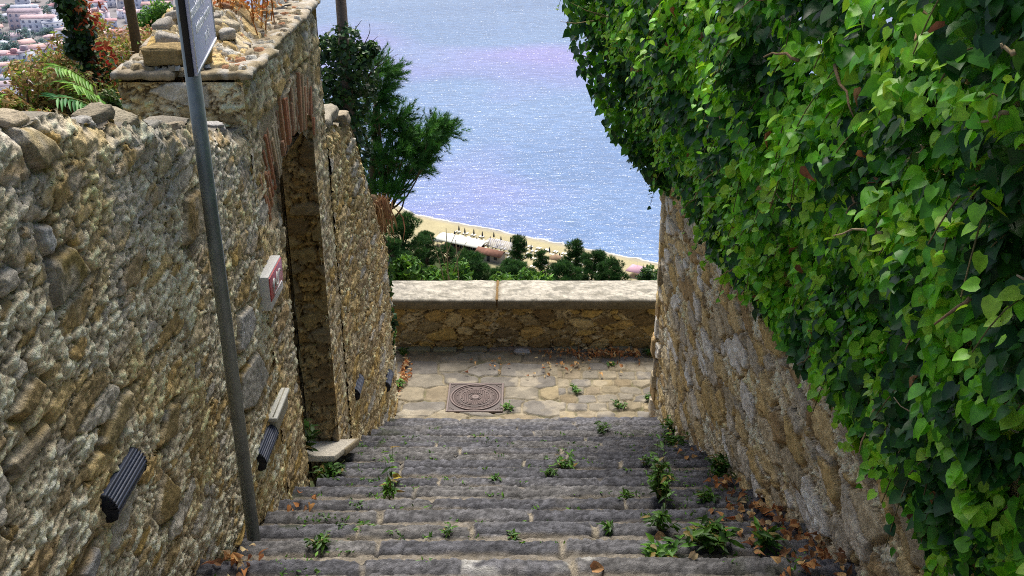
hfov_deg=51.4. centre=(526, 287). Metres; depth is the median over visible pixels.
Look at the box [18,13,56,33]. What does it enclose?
house
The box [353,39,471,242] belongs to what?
pine tree
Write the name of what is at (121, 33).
bush
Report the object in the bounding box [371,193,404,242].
withered palm
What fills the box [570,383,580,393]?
weed
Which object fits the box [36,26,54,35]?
town tree
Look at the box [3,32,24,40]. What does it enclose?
house
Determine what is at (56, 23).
house
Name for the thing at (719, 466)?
weed
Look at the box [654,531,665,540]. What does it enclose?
fallen leaf
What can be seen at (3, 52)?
house
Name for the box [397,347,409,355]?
weed
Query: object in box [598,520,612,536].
weed
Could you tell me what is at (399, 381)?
weed
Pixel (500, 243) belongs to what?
beach pergola
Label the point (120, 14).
house
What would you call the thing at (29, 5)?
house
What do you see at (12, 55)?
house
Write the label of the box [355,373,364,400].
step light
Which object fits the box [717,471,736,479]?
weed
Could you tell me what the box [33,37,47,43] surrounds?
town tree
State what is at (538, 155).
sea
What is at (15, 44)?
town tree
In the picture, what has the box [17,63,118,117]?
bush
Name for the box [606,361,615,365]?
weed
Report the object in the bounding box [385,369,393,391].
step light
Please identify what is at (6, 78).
house
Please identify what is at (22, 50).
house
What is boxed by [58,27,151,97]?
bush
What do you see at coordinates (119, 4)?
house
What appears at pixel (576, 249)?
pine tree
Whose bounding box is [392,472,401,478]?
fallen leaf
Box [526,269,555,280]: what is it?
shrub
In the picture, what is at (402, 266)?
shrub
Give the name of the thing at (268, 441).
step light
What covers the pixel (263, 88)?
stone gateway
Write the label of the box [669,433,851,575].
leaf litter
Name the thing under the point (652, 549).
weed
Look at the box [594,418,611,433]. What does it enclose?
weed
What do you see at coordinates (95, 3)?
house
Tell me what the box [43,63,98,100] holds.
leafy frond
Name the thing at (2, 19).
town tree
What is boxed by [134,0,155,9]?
house
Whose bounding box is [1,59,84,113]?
bush
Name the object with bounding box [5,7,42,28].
house
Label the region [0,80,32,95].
house
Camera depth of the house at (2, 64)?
537.83 m
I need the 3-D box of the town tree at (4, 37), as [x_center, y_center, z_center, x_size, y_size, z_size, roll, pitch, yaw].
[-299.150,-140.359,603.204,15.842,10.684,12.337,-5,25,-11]
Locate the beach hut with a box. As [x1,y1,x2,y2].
[475,246,507,263]
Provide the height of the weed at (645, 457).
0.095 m
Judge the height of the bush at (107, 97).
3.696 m
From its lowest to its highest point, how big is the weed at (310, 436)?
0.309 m
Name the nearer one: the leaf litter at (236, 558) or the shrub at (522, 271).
the leaf litter at (236, 558)
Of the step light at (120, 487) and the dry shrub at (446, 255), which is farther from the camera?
the dry shrub at (446, 255)
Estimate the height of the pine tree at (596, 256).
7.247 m
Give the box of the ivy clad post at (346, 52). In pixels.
[318,0,397,179]
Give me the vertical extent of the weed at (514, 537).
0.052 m
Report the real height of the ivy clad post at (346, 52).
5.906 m
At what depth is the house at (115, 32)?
613.49 m
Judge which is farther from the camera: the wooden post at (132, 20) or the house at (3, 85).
the house at (3, 85)
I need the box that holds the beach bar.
[435,232,488,251]
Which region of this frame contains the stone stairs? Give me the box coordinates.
[196,417,856,575]
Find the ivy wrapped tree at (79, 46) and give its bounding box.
[53,0,120,98]
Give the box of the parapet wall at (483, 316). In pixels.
[391,280,656,352]
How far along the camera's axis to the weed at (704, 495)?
5.93 m
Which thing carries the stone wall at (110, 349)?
on the terrain
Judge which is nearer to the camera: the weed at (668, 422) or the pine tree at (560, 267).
the weed at (668, 422)
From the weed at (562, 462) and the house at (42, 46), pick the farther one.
the house at (42, 46)
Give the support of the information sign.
on the stone stairs
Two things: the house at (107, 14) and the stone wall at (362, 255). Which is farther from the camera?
the house at (107, 14)
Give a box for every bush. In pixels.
[0,87,50,111]
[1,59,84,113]
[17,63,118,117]
[24,12,134,97]
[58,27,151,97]
[79,86,122,109]
[98,20,152,65]
[127,0,172,35]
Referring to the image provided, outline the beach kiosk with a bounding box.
[625,264,642,273]
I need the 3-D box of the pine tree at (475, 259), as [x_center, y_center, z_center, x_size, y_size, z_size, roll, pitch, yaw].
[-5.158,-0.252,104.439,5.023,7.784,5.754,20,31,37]
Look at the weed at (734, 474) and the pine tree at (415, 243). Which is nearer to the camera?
the weed at (734, 474)
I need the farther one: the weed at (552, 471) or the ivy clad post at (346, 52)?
the ivy clad post at (346, 52)
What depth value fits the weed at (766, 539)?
4.79 m
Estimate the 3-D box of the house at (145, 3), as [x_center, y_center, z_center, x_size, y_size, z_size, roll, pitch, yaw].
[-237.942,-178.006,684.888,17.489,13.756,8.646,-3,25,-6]
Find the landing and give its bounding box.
[349,347,652,421]
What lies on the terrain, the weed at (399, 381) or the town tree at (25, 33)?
the town tree at (25, 33)
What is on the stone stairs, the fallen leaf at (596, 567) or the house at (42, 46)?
the fallen leaf at (596, 567)
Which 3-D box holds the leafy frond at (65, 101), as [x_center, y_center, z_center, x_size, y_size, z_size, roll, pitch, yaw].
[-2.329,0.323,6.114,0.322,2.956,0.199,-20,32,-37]
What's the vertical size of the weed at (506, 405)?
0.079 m
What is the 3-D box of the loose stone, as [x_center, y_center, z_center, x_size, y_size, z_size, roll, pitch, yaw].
[-0.048,0.712,11.842,0.190,0.064,0.108,-5,25,-10]
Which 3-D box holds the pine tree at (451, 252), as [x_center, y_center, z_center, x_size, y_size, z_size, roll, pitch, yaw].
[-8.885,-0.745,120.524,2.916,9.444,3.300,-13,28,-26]
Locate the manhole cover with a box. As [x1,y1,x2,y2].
[446,383,503,413]
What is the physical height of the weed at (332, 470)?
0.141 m
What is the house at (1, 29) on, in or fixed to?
on the terrain
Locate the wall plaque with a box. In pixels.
[258,255,282,310]
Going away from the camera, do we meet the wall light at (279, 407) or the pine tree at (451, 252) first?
the wall light at (279, 407)
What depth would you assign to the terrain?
349.10 m
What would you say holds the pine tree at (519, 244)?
on the terrain
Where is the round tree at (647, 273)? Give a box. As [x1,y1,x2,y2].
[635,264,657,280]
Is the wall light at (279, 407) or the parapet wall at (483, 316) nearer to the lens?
the wall light at (279, 407)
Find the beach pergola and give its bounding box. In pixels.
[484,238,512,256]
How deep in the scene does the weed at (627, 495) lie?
6.22 m
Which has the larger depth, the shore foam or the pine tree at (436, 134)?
the shore foam
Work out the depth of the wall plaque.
5.56 m
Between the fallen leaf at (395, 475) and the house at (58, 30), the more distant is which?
the house at (58, 30)
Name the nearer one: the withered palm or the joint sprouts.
the joint sprouts
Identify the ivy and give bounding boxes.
[387,254,398,358]
[556,0,1023,575]
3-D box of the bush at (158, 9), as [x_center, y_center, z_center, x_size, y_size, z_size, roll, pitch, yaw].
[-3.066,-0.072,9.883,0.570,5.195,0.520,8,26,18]
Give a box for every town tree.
[0,13,7,23]
[0,31,11,40]
[0,40,14,50]
[0,40,25,49]
[0,56,12,61]
[1,3,14,8]
[14,27,35,39]
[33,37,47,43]
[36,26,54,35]
[41,4,52,12]
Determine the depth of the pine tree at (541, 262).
108.48 m
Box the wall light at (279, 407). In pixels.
[268,388,289,430]
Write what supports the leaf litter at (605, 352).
on the landing
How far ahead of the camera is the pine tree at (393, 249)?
47.48 m
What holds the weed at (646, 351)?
on the landing
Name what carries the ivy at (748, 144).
attached to the stone wall at (724, 378)
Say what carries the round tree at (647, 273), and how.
on the terrain
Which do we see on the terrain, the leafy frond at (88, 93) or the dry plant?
the leafy frond at (88, 93)
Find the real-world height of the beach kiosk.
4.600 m
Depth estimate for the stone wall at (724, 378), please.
6.22 m
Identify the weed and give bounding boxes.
[303,417,321,455]
[304,532,330,551]
[309,460,346,480]
[356,520,376,525]
[379,446,404,499]
[396,378,404,388]
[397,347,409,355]
[439,523,457,538]
[488,472,501,481]
[500,400,515,410]
[507,528,521,540]
[539,465,557,476]
[552,449,578,468]
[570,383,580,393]
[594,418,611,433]
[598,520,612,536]
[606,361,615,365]
[610,399,627,408]
[619,487,634,499]
[638,453,653,465]
[640,532,695,557]
[641,346,651,357]
[641,473,681,532]
[646,432,678,499]
[659,415,675,433]
[660,430,689,445]
[683,514,744,553]
[695,485,718,503]
[704,450,731,476]
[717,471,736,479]
[751,516,785,555]
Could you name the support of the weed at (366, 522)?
on the stone stairs
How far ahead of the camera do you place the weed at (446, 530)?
5.16 m
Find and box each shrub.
[391,253,424,280]
[422,265,457,280]
[430,231,456,280]
[439,240,465,280]
[441,256,476,280]
[488,266,534,280]
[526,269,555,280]
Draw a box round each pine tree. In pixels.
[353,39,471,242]
[383,210,431,280]
[385,236,413,268]
[418,229,442,267]
[436,241,456,267]
[449,247,493,280]
[488,258,538,280]
[501,233,532,273]
[526,249,550,279]
[544,259,582,280]
[561,238,588,280]
[574,248,612,280]
[594,255,632,280]
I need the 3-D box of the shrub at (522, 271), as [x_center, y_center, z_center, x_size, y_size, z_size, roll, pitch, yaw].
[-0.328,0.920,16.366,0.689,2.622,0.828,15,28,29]
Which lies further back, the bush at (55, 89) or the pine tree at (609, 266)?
the pine tree at (609, 266)
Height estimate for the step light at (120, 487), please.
0.104 m
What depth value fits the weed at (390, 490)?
6.15 m
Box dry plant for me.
[212,0,281,34]
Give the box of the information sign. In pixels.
[175,0,260,541]
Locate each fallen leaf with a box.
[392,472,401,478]
[590,561,603,572]
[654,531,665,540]
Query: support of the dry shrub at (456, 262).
on the terrain
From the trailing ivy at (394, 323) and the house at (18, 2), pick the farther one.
the house at (18, 2)
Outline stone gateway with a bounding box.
[110,0,358,497]
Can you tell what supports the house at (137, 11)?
on the terrain
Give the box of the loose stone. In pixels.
[513,348,530,355]
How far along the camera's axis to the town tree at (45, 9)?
699.19 m
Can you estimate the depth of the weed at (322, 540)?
4.81 m
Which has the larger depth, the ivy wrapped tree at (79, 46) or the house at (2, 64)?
the house at (2, 64)
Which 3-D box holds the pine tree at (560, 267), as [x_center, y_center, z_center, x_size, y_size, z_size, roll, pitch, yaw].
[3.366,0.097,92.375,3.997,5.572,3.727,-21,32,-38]
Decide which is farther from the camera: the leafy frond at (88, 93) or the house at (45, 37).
the house at (45, 37)
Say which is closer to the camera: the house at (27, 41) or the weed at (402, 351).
the weed at (402, 351)
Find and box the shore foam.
[390,202,657,263]
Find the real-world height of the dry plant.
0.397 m
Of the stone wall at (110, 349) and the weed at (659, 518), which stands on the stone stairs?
the weed at (659, 518)
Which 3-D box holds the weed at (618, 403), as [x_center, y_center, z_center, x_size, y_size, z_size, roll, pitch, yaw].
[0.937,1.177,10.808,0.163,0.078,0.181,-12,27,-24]
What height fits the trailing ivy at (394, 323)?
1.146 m
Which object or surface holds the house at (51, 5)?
on the terrain
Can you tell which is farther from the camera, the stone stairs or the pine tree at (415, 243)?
the pine tree at (415, 243)
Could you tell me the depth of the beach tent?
323.69 m
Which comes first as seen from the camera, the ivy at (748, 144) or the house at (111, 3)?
the ivy at (748, 144)
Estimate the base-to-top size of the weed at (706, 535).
0.143 m
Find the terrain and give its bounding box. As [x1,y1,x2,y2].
[0,0,657,486]
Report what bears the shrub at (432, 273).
on the terrain
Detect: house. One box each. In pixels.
[0,24,3,34]
[0,48,18,61]
[0,50,8,54]
[0,60,13,73]
[0,74,10,80]
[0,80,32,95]
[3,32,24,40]
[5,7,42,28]
[8,45,34,62]
[9,3,38,7]
[13,37,35,48]
[15,0,30,4]
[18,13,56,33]
[28,42,47,54]
[40,19,63,34]
[42,34,55,42]
[45,40,62,53]
[47,2,57,11]
[54,27,67,39]
[89,0,107,9]
[90,7,104,28]
[100,8,109,17]
[104,0,116,6]
[104,17,117,29]
[105,28,128,39]
[116,0,123,8]
[116,7,124,18]
[123,8,141,22]
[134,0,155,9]
[140,1,170,12]
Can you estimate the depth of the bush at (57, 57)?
7.33 m
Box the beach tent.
[548,254,561,263]
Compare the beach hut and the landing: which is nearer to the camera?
the landing
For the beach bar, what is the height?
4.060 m
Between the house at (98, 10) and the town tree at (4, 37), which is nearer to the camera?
the town tree at (4, 37)
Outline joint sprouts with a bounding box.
[214,427,805,575]
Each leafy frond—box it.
[40,92,88,111]
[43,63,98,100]
[53,80,105,103]
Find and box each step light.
[100,447,147,522]
[256,424,278,470]
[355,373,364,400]
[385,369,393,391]
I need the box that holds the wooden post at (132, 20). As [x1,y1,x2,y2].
[123,0,141,54]
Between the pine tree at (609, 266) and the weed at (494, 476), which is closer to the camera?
the weed at (494, 476)
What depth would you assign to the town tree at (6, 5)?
708.88 m
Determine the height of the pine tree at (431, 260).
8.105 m
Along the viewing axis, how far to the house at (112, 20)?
654.88 m
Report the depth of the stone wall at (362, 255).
8.68 m
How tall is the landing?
0.042 m
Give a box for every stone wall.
[0,102,292,575]
[309,103,397,480]
[648,27,1023,575]
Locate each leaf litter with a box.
[200,490,316,575]
[397,344,640,394]
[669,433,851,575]
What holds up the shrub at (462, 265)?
on the terrain
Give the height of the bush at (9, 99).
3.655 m
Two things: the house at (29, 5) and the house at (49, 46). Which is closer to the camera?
the house at (49, 46)
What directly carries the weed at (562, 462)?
on the stone stairs
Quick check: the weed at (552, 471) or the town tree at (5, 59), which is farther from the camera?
the town tree at (5, 59)
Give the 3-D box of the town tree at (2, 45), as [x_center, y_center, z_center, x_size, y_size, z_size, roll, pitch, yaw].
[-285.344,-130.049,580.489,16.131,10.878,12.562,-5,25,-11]
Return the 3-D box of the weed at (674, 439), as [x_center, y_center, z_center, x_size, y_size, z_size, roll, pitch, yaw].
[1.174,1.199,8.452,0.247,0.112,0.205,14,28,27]
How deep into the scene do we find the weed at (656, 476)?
5.86 m
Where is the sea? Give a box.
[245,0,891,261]
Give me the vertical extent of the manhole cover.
0.039 m
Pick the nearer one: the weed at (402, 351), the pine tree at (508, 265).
the weed at (402, 351)

